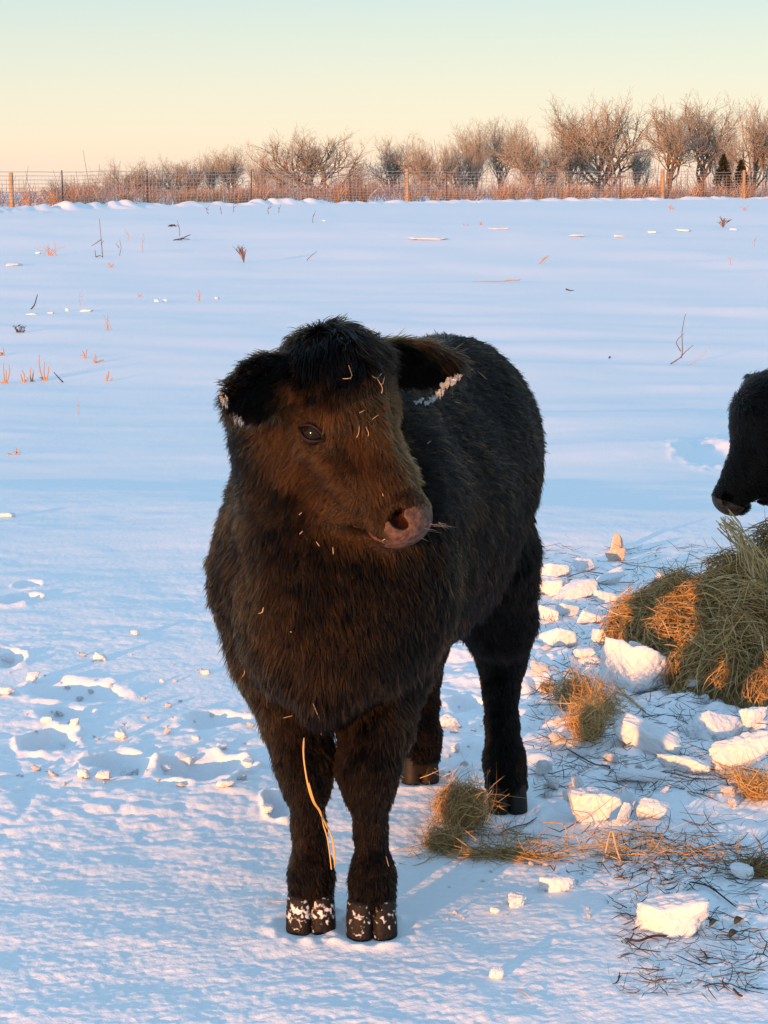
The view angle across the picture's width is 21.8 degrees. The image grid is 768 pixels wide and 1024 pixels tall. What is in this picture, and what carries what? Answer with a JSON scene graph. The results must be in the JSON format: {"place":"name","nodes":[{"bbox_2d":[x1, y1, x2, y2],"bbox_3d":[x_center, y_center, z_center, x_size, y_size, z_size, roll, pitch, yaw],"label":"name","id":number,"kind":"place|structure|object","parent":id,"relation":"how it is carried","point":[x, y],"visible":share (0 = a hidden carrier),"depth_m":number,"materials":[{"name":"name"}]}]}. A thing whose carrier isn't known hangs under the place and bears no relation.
{"place":"outdoors","nodes":[
{"label":"outdoors","id":0,"kind":"place"},
{"bbox_2d":[0,194,767,1023],"bbox_3d":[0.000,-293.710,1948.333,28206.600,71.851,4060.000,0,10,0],"label":"snow ground","id":1,"kind":"structure","parent":0,"point":[142,896],"depth_m":7.10,"materials":[{"name":"white snow"}]},
{"bbox_2d":[0,686,15,694],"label":"snow chunk","id":2,"kind":"object","parent":1,"relation":"on","point":[5,690],"visible":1,"depth_m":5.78,"materials":[{"name":"white snow"}]},
{"bbox_2d":[1,653,14,663],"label":"snow chunk","id":3,"kind":"object","parent":1,"relation":"on","point":[8,658],"visible":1,"depth_m":6.32,"materials":[{"name":"white snow"}]},
{"bbox_2d":[26,671,39,681],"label":"snow chunk","id":4,"kind":"object","parent":1,"relation":"on","point":[32,676],"visible":1,"depth_m":5.93,"materials":[{"name":"white snow"}]},
{"bbox_2d":[38,355,48,380],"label":"stubble stalk","id":5,"kind":"object","parent":1,"relation":"on","point":[45,378],"visible":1,"depth_m":19.92,"materials":[{"name":"beige"}]},
{"bbox_2d":[35,179,83,193],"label":"bare tree","id":6,"kind":"object","parent":1,"relation":"on","point":[57,188],"visible":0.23,"depth_m":147.46,"materials":[{"name":"brown plant"}]},
{"bbox_2d":[69,718,78,727],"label":"snow chunk","id":7,"kind":"object","parent":1,"relation":"on","point":[74,722],"visible":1,"depth_m":5.41,"materials":[{"name":"white snow"}]},
{"bbox_2d":[77,768,91,777],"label":"snow chunk","id":8,"kind":"object","parent":1,"relation":"on","point":[84,773],"visible":1,"depth_m":4.96,"materials":[{"name":"white snow"}]},
{"bbox_2d":[60,176,120,193],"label":"bare tree","id":9,"kind":"object","parent":1,"relation":"on","point":[86,186],"visible":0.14,"depth_m":145.00,"materials":[{"name":"brown plant"}]},
{"bbox_2d":[93,652,107,660],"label":"snow chunk","id":10,"kind":"object","parent":1,"relation":"on","point":[97,656],"visible":1,"depth_m":6.20,"materials":[{"name":"white snow"}]},
{"bbox_2d":[94,769,110,779],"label":"snow chunk","id":11,"kind":"object","parent":1,"relation":"on","point":[103,774],"visible":1,"depth_m":4.98,"materials":[{"name":"white snow"}]},
{"bbox_2d":[115,729,127,738],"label":"snow chunk","id":12,"kind":"object","parent":1,"relation":"on","point":[120,733],"visible":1,"depth_m":5.35,"materials":[{"name":"white snow"}]},
{"bbox_2d":[85,154,165,194],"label":"bare tree","id":13,"kind":"object","parent":1,"relation":"on","point":[139,177],"visible":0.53,"depth_m":149.36,"materials":[{"name":"brown plant"}]},
{"bbox_2d":[121,767,134,775],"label":"snow chunk","id":14,"kind":"object","parent":1,"relation":"on","point":[127,771],"visible":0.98,"depth_m":5.18,"materials":[{"name":"white snow"}]},
{"bbox_2d":[160,763,171,771],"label":"snow chunk","id":15,"kind":"object","parent":1,"relation":"on","point":[165,767],"visible":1,"depth_m":5.10,"materials":[{"name":"white snow"}]},
{"bbox_2d":[141,154,213,194],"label":"bare tree","id":16,"kind":"object","parent":1,"relation":"on","point":[179,180],"visible":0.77,"depth_m":151.78,"materials":[{"name":"brown plant"}]},
{"bbox_2d":[181,756,196,764],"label":"snow chunk","id":17,"kind":"object","parent":1,"relation":"on","point":[187,760],"visible":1,"depth_m":5.17,"materials":[{"name":"white snow"}]},
{"bbox_2d":[195,149,226,192],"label":"bare tree","id":18,"kind":"object","parent":1,"relation":"on","point":[214,175],"visible":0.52,"depth_m":157.69,"materials":[{"name":"brown plant"}]},
{"bbox_2d":[216,778,234,786],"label":"snow chunk","id":19,"kind":"object","parent":1,"relation":"on","point":[227,782],"visible":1,"depth_m":4.89,"materials":[{"name":"white snow"}]},
{"bbox_2d":[202,145,249,191],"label":"bare tree","id":20,"kind":"object","parent":1,"relation":"on","point":[235,169],"visible":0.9,"depth_m":155.24,"materials":[{"name":"brown plant"}]},
{"bbox_2d":[241,757,253,766],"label":"snow chunk","id":21,"kind":"object","parent":1,"relation":"on","point":[247,761],"visible":1,"depth_m":5.11,"materials":[{"name":"white snow"}]},
{"bbox_2d":[240,152,280,191],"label":"bare tree","id":22,"kind":"object","parent":1,"relation":"on","point":[257,179],"visible":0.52,"depth_m":151.82,"materials":[{"name":"brown plant"}]},
{"bbox_2d":[261,803,273,813],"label":"snow chunk","id":23,"kind":"object","parent":1,"relation":"on","point":[266,808],"visible":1,"depth_m":4.72,"materials":[{"name":"white snow"}]},
{"bbox_2d":[259,161,305,192],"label":"bare tree","id":24,"kind":"object","parent":1,"relation":"on","point":[284,180],"visible":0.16,"depth_m":169.15,"materials":[{"name":"brown plant"}]},
{"bbox_2d":[237,123,379,192],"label":"bare tree","id":25,"kind":"object","parent":1,"relation":"on","point":[309,160],"visible":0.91,"depth_m":146.84,"materials":[{"name":"brown plant"}]},
{"bbox_2d":[335,161,377,191],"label":"bare tree","id":26,"kind":"object","parent":1,"relation":"on","point":[355,176],"visible":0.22,"depth_m":162.51,"materials":[{"name":"brown plant"}]},
{"bbox_2d":[201,313,550,941],"bbox_3d":[0.000,0.166,4.358,0.557,1.211,1.507,2,10,14],"label":"calf","id":27,"kind":"object","parent":1,"relation":"on","point":[371,621],"visible":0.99,"depth_m":3.87},
{"bbox_2d":[303,738,334,869],"bbox_3d":[-0.130,0.573,3.911,0.045,0.259,0.062,-7,12,-35],"label":"straw","id":28,"kind":"object","parent":27,"relation":"hanging from","point":[315,804],"visible":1,"depth_m":3.91,"materials":[{"name":"yellow"}]},
{"bbox_2d":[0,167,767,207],"bbox_3d":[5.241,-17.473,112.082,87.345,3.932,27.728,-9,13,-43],"label":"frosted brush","id":29,"kind":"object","parent":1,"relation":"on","point":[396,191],"visible":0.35,"depth_m":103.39,"materials":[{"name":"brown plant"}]},
{"bbox_2d":[0,169,767,206],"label":"fence","id":30,"kind":"object","parent":1,"relation":"on","point":[406,188],"visible":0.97,"depth_m":89.36,"materials":[{"name":"brown wood"}]},
{"bbox_2d":[0,196,767,212],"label":"snow bank","id":31,"kind":"structure","parent":1,"relation":"on","point":[78,206],"depth_m":81.73,"materials":[{"name":"white snow"}]},
{"bbox_2d":[0,141,767,196],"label":"woods","id":32,"kind":"object","parent":1,"relation":"on","point":[680,183],"depth_m":237.06,"materials":[{"name":"brown plant"}]},
{"bbox_2d":[13,178,767,206],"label":"dry grass","id":33,"kind":"structure","parent":1,"relation":"on","point":[361,195],"depth_m":89.60,"materials":[{"name":"brown plant"}]},
{"bbox_2d":[362,133,438,192],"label":"bare tree","id":34,"kind":"object","parent":1,"relation":"on","point":[387,166],"visible":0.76,"depth_m":155.00,"materials":[{"name":"brown plant"}]},
{"bbox_2d":[390,131,467,194],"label":"bare tree","id":35,"kind":"object","parent":1,"relation":"on","point":[424,164],"visible":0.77,"depth_m":146.98,"materials":[{"name":"brown plant"}]},
{"bbox_2d":[440,713,459,726],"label":"snow chunk","id":36,"kind":"object","parent":1,"relation":"on","point":[447,719],"visible":0.88,"depth_m":5.47,"materials":[{"name":"white snow"}]},
{"bbox_2d":[427,136,494,192],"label":"bare tree","id":37,"kind":"object","parent":1,"relation":"on","point":[470,174],"visible":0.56,"depth_m":153.39,"materials":[{"name":"brown plant"}]},
{"bbox_2d":[447,118,498,191],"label":"bare tree","id":38,"kind":"object","parent":1,"relation":"on","point":[479,143],"visible":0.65,"depth_m":161.92,"materials":[{"name":"brown plant"}]},
{"bbox_2d":[390,748,598,869],"bbox_3d":[0.241,0.658,4.537,0.491,0.207,0.449,0,10,0],"label":"hay clump","id":39,"kind":"object","parent":1,"relation":"on","point":[458,810],"visible":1,"depth_m":4.54,"materials":[{"name":"plant"}]},
{"bbox_2d":[489,966,504,978],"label":"snow chunk","id":40,"kind":"object","parent":1,"relation":"on","point":[496,972],"visible":1,"depth_m":3.75,"materials":[{"name":"white snow"}]},
{"bbox_2d":[479,114,533,188],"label":"bare tree","id":41,"kind":"object","parent":1,"relation":"on","point":[496,168],"visible":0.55,"depth_m":165.18,"materials":[{"name":"brown plant"}]},
{"bbox_2d":[508,891,526,907],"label":"snow chunk","id":42,"kind":"object","parent":1,"relation":"on","point":[518,899],"visible":1,"depth_m":4.13,"materials":[{"name":"white snow"}]},
{"bbox_2d":[487,116,579,191],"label":"bare tree","id":43,"kind":"object","parent":1,"relation":"on","point":[526,160],"visible":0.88,"depth_m":144.76,"materials":[{"name":"brown plant"}]},
{"bbox_2d":[530,660,550,673],"bbox_3d":[0.466,0.467,5.953,0.073,0.038,0.054,28,33,11],"label":"snow crumb","id":44,"kind":"object","parent":1,"relation":"on","point":[540,667],"visible":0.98,"depth_m":5.94,"materials":[{"name":"white snow"}]},
{"bbox_2d":[535,759,552,774],"bbox_3d":[0.404,0.645,5.034,0.048,0.034,0.066,-5,2,-4],"label":"snow crumb","id":45,"kind":"object","parent":1,"relation":"on","point":[543,766],"visible":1,"depth_m":5.01,"materials":[{"name":"white snow"}]},
{"bbox_2d":[538,605,558,620],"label":"snow chunk","id":46,"kind":"object","parent":1,"relation":"on","point":[545,612],"visible":0.98,"depth_m":6.87,"materials":[{"name":"white snow"}]},
{"bbox_2d":[543,777,558,789],"bbox_3d":[0.414,0.669,4.913,0.043,0.029,0.048,13,-1,12],"label":"snow crumb","id":47,"kind":"object","parent":1,"relation":"on","point":[552,782],"visible":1,"depth_m":4.90,"materials":[{"name":"white snow"}]},
{"bbox_2d":[534,136,568,192],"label":"bare tree","id":48,"kind":"object","parent":1,"relation":"on","point":[554,179],"visible":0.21,"depth_m":173.40,"materials":[{"name":"brown plant"}]},
{"bbox_2d":[539,576,566,594],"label":"snow chunk","id":49,"kind":"object","parent":1,"relation":"on","point":[553,585],"visible":0.73,"depth_m":7.29,"materials":[{"name":"white snow"}]},
{"bbox_2d":[540,563,571,576],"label":"snow chunk","id":50,"kind":"object","parent":1,"relation":"on","point":[556,569],"visible":0.94,"depth_m":7.67,"materials":[{"name":"white snow"}]},
{"bbox_2d":[538,874,575,892],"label":"snow chunk","id":51,"kind":"object","parent":1,"relation":"on","point":[555,883],"visible":1,"depth_m":4.23,"materials":[{"name":"white snow"}]},
{"bbox_2d":[548,732,566,743],"bbox_3d":[0.462,0.608,5.328,0.051,0.028,0.042,32,-28,-31],"label":"snow crumb","id":52,"kind":"object","parent":1,"relation":"on","point":[553,736],"visible":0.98,"depth_m":5.31,"materials":[{"name":"white snow"}]},
{"bbox_2d":[539,628,577,646],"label":"snow chunk","id":53,"kind":"object","parent":1,"relation":"on","point":[559,637],"visible":0.96,"depth_m":6.36,"materials":[{"name":"white snow"}]},
{"bbox_2d":[555,601,579,615],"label":"snow chunk","id":54,"kind":"object","parent":1,"relation":"on","point":[563,608],"visible":0.99,"depth_m":6.94,"materials":[{"name":"white snow"}]},
{"bbox_2d":[539,112,608,191],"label":"bare tree","id":55,"kind":"object","parent":1,"relation":"on","point":[569,176],"visible":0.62,"depth_m":154.74,"materials":[{"name":"brown plant"}]},
{"bbox_2d":[552,578,597,599],"bbox_3d":[0.685,0.299,7.234,0.123,0.100,0.207,7,12,36],"label":"snow chunk","id":56,"kind":"object","parent":1,"relation":"on","point":[577,588],"visible":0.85,"depth_m":7.24,"materials":[{"name":"white snow"}]},
{"bbox_2d":[572,775,583,787],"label":"snow chunk","id":57,"kind":"object","parent":1,"relation":"on","point":[577,781],"visible":0.98,"depth_m":4.90,"materials":[{"name":"white snow"}]},
{"bbox_2d":[567,748,592,758],"bbox_3d":[0.508,0.631,5.160,0.064,0.033,0.047,-6,18,-8],"label":"snow crumb","id":58,"kind":"object","parent":1,"relation":"on","point":[583,752],"visible":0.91,"depth_m":5.15,"materials":[{"name":"white snow"}]},
{"bbox_2d":[571,558,595,570],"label":"snow chunk","id":59,"kind":"object","parent":1,"relation":"on","point":[581,564],"visible":1,"depth_m":7.84,"materials":[{"name":"white snow"}]},
{"bbox_2d":[573,648,595,657],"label":"snow chunk","id":60,"kind":"object","parent":1,"relation":"on","point":[584,652],"visible":0.98,"depth_m":6.08,"materials":[{"name":"white snow"}]},
{"bbox_2d":[525,644,651,709],"bbox_3d":[0.539,0.459,5.709,0.444,0.201,0.348,8,12,38],"label":"hay clump","id":61,"kind":"object","parent":1,"relation":"on","point":[576,684],"visible":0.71,"depth_m":5.66,"materials":[{"name":"brown plant"}]},
{"bbox_2d":[577,606,603,623],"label":"snow chunk","id":62,"kind":"object","parent":1,"relation":"on","point":[588,613],"visible":0.85,"depth_m":6.86,"materials":[{"name":"white snow"}]},
{"bbox_2d":[562,787,621,824],"bbox_3d":[0.488,0.690,4.668,0.123,0.086,0.089,-8,11,-10],"label":"snow chunk","id":63,"kind":"object","parent":1,"relation":"on","point":[585,803],"visible":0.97,"depth_m":4.65,"materials":[{"name":"white snow"}]},
{"bbox_2d":[547,656,637,748],"bbox_3d":[0.569,0.489,5.458,0.308,0.216,0.589,0,10,0],"label":"hay clump","id":64,"kind":"object","parent":1,"relation":"on","point":[586,719],"visible":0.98,"depth_m":5.28,"materials":[{"name":"plant"}]},
{"bbox_2d":[591,629,606,642],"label":"snow chunk","id":65,"kind":"object","parent":1,"relation":"on","point":[596,634],"visible":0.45,"depth_m":6.37,"materials":[{"name":"white snow"}]},
{"bbox_2d":[537,87,670,193],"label":"bare tree","id":66,"kind":"object","parent":1,"relation":"on","point":[604,140],"visible":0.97,"depth_m":153.08,"materials":[{"name":"brown plant"}]},
{"bbox_2d":[482,776,729,866],"bbox_3d":[0.511,0.669,4.498,0.553,0.195,0.358,4,11,23],"label":"hay clump","id":67,"kind":"object","parent":1,"relation":"on","point":[598,843],"visible":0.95,"depth_m":4.47,"materials":[{"name":"brown plant"}]},
{"bbox_2d":[598,658,613,685],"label":"snow chunk","id":68,"kind":"object","parent":1,"relation":"on","point":[604,668],"visible":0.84,"depth_m":5.85,"materials":[{"name":"white snow"}]},
{"bbox_2d":[593,590,619,603],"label":"snow chunk","id":69,"kind":"object","parent":1,"relation":"on","point":[604,596],"visible":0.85,"depth_m":7.15,"materials":[{"name":"white snow"}]},
{"bbox_2d":[596,566,624,584],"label":"snow chunk","id":70,"kind":"object","parent":1,"relation":"on","point":[615,575],"visible":0.88,"depth_m":7.52,"materials":[{"name":"white snow"}]},
{"bbox_2d":[600,830,621,867],"bbox_3d":[0.500,0.740,4.378,0.055,0.085,0.007,-3,10,-18],"label":"dry stalk","id":71,"kind":"object","parent":1,"relation":"on","point":[607,847],"visible":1,"depth_m":4.38,"materials":[{"name":"plant"}]},
{"bbox_2d":[603,752,618,764],"bbox_3d":[0.584,0.632,5.104,0.048,0.030,0.037,21,-9,15],"label":"snow crumb","id":72,"kind":"object","parent":1,"relation":"on","point":[611,757],"visible":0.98,"depth_m":5.09,"materials":[{"name":"white snow"}]},
{"bbox_2d":[605,548,625,560],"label":"snow chunk","id":73,"kind":"object","parent":1,"relation":"on","point":[615,554],"visible":1,"depth_m":8.07,"materials":[{"name":"beige snow"}]},
{"bbox_2d":[610,532,623,549],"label":"snow chunk","id":74,"kind":"object","parent":73,"relation":"on","point":[617,539],"visible":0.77,"depth_m":8.27,"materials":[{"name":"beige snow"}]},
{"bbox_2d":[616,802,631,823],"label":"snow chunk","id":75,"kind":"object","parent":1,"relation":"on","point":[625,809],"visible":1,"depth_m":4.63,"materials":[{"name":"white snow"}]},
{"bbox_2d":[604,137,658,192],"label":"bare tree","id":76,"kind":"object","parent":1,"relation":"on","point":[640,171],"visible":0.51,"depth_m":167.09,"materials":[{"name":"brown plant"}]},
{"bbox_2d":[617,686,645,711],"bbox_3d":[0.703,0.532,5.699,0.016,0.017,0.290,-1,10,-8],"label":"dry stalk","id":77,"kind":"object","parent":1,"relation":"on","point":[632,700],"visible":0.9,"depth_m":5.65,"materials":[{"name":"plant"}]},
{"bbox_2d":[598,637,673,692],"bbox_3d":[0.736,0.465,5.869,0.224,0.152,0.072,23,-6,10],"label":"snow chunk","id":78,"kind":"object","parent":1,"relation":"on","point":[642,667],"visible":0.99,"depth_m":5.85,"materials":[{"name":"white snow"}]},
{"bbox_2d":[612,768,673,781],"bbox_3d":[0.647,0.658,4.961,0.158,0.027,0.054,4,10,8],"label":"snow chunk","id":79,"kind":"object","parent":1,"relation":"on","point":[638,774],"visible":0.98,"depth_m":4.95,"materials":[{"name":"white snow"}]},
{"bbox_2d":[519,540,767,998],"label":"loose hay","id":80,"kind":"object","parent":1,"relation":"on","point":[672,878],"visible":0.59,"depth_m":4.48},
{"bbox_2d":[625,934,667,941],"bbox_3d":[0.521,0.842,3.930,0.092,0.007,0.022,-3,10,-17],"label":"dry stalk","id":81,"kind":"object","parent":1,"relation":"on","point":[645,938],"visible":1,"depth_m":3.92,"materials":[{"name":"brown plant"}]},
{"bbox_2d":[613,712,683,754],"bbox_3d":[0.690,0.596,5.218,0.203,0.081,0.068,22,23,20],"label":"snow chunk","id":82,"kind":"object","parent":1,"relation":"on","point":[643,734],"visible":0.9,"depth_m":5.20,"materials":[{"name":"white snow"}]},
{"bbox_2d":[633,797,670,818],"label":"snow chunk","id":83,"kind":"object","parent":1,"relation":"on","point":[643,807],"visible":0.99,"depth_m":4.67,"materials":[{"name":"white snow"}]},
{"bbox_2d":[623,93,716,190],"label":"bare tree","id":84,"kind":"object","parent":1,"relation":"on","point":[671,144],"visible":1,"depth_m":152.90,"materials":[{"name":"brown plant"}]},
{"bbox_2d":[635,891,710,938],"bbox_3d":[0.579,0.808,3.995,0.147,0.081,0.098,-1,10,-3],"label":"snow chunk","id":85,"kind":"object","parent":1,"relation":"on","point":[673,915],"visible":1,"depth_m":3.96,"materials":[{"name":"white snow"}]},
{"bbox_2d":[586,509,767,711],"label":"hay pile","id":86,"kind":"object","parent":1,"relation":"on","point":[708,627],"visible":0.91,"depth_m":6.02,"materials":[{"name":"plant"}]},
{"bbox_2d":[657,754,711,773],"bbox_3d":[0.757,0.634,5.030,0.148,0.042,0.044,12,20,24],"label":"snow chunk","id":87,"kind":"object","parent":1,"relation":"on","point":[692,764],"visible":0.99,"depth_m":5.01,"materials":[{"name":"white snow"}]},
{"bbox_2d":[652,91,747,187],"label":"bare tree","id":88,"kind":"object","parent":1,"relation":"on","point":[714,147],"visible":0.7,"depth_m":156.69,"materials":[{"name":"brown plant"}]},
{"bbox_2d":[699,694,709,703],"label":"snow crumb","id":89,"kind":"object","parent":1,"relation":"on","point":[705,700],"visible":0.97,"depth_m":5.71,"materials":[{"name":"white snow"}]},
{"bbox_2d":[690,881,735,906],"bbox_3d":[0.698,0.802,4.192,0.017,0.012,0.181,-4,10,-23],"label":"dry stalk","id":90,"kind":"object","parent":1,"relation":"on","point":[716,891],"visible":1,"depth_m":4.19,"materials":[{"name":"grey"}]},
{"bbox_2d":[687,710,743,740],"bbox_3d":[0.904,0.587,5.392,0.177,0.092,0.053,9,-22,-19],"label":"snow chunk","id":91,"kind":"object","parent":1,"relation":"on","point":[705,723],"visible":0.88,"depth_m":5.37,"materials":[{"name":"white snow"}]},
{"bbox_2d":[665,827,767,889],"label":"hay clump","id":92,"kind":"object","parent":1,"relation":"on","point":[759,865],"visible":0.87,"depth_m":4.35,"materials":[{"name":"brown plant"}]},
{"bbox_2d":[712,154,734,195],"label":"evergreen tree","id":93,"kind":"object","parent":1,"relation":"on","point":[723,166],"visible":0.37,"depth_m":143.75,"materials":[{"name":"green plant"}]},
{"bbox_2d":[687,741,767,809],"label":"hay clump","id":94,"kind":"object","parent":1,"relation":"on","point":[758,790],"visible":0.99,"depth_m":4.83,"materials":[{"name":"brown plant"}]},
{"bbox_2d":[720,786,735,793],"bbox_3d":[0.842,0.678,4.866,0.034,0.024,0.038,26,-19,-37],"label":"snow crumb","id":95,"kind":"object","parent":1,"relation":"on","point":[727,789],"visible":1,"depth_m":4.86,"materials":[{"name":"white snow"}]},
{"bbox_2d":[727,796,739,807],"bbox_3d":[0.841,0.699,4.802,0.033,0.022,0.040,27,-1,16],"label":"snow crumb","id":96,"kind":"object","parent":1,"relation":"on","point":[733,802],"visible":1,"depth_m":4.79,"materials":[{"name":"white snow"}]},
{"bbox_2d":[708,122,761,184],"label":"bare tree","id":97,"kind":"object","parent":1,"relation":"on","point":[731,164],"visible":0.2,"depth_m":169.23,"materials":[{"name":"brown plant"}]},
{"bbox_2d":[709,730,767,770],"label":"snow chunk","id":98,"kind":"object","parent":1,"relation":"on","point":[728,752],"visible":0.89,"depth_m":5.03,"materials":[{"name":"white snow"}]},
{"bbox_2d":[710,368,767,515],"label":"calf","id":99,"kind":"object","parent":1,"relation":"on","point":[741,485],"visible":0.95,"depth_m":6.46},
{"bbox_2d":[711,92,767,195],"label":"bare tree","id":100,"kind":"object","parent":1,"relation":"on","point":[758,143],"visible":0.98,"depth_m":149.06,"materials":[{"name":"brown plant"}]},
{"bbox_2d":[729,862,753,879],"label":"snow chunk","id":101,"kind":"object","parent":1,"relation":"on","point":[739,870],"visible":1,"depth_m":4.30,"materials":[{"name":"white snow"}]},
{"bbox_2d":[731,160,751,196],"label":"evergreen tree","id":102,"kind":"object","parent":1,"relation":"on","point":[741,166],"visible":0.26,"depth_m":143.79,"materials":[{"name":"green plant"}]},
{"bbox_2d":[739,707,767,727],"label":"snow chunk","id":103,"kind":"object","parent":1,"relation":"on","point":[750,717],"visible":1,"depth_m":5.42,"materials":[{"name":"white snow"}]},
{"bbox_2d":[0,0,767,196],"label":"sky","id":104,"kind":"structure","parent":0,"point":[125,81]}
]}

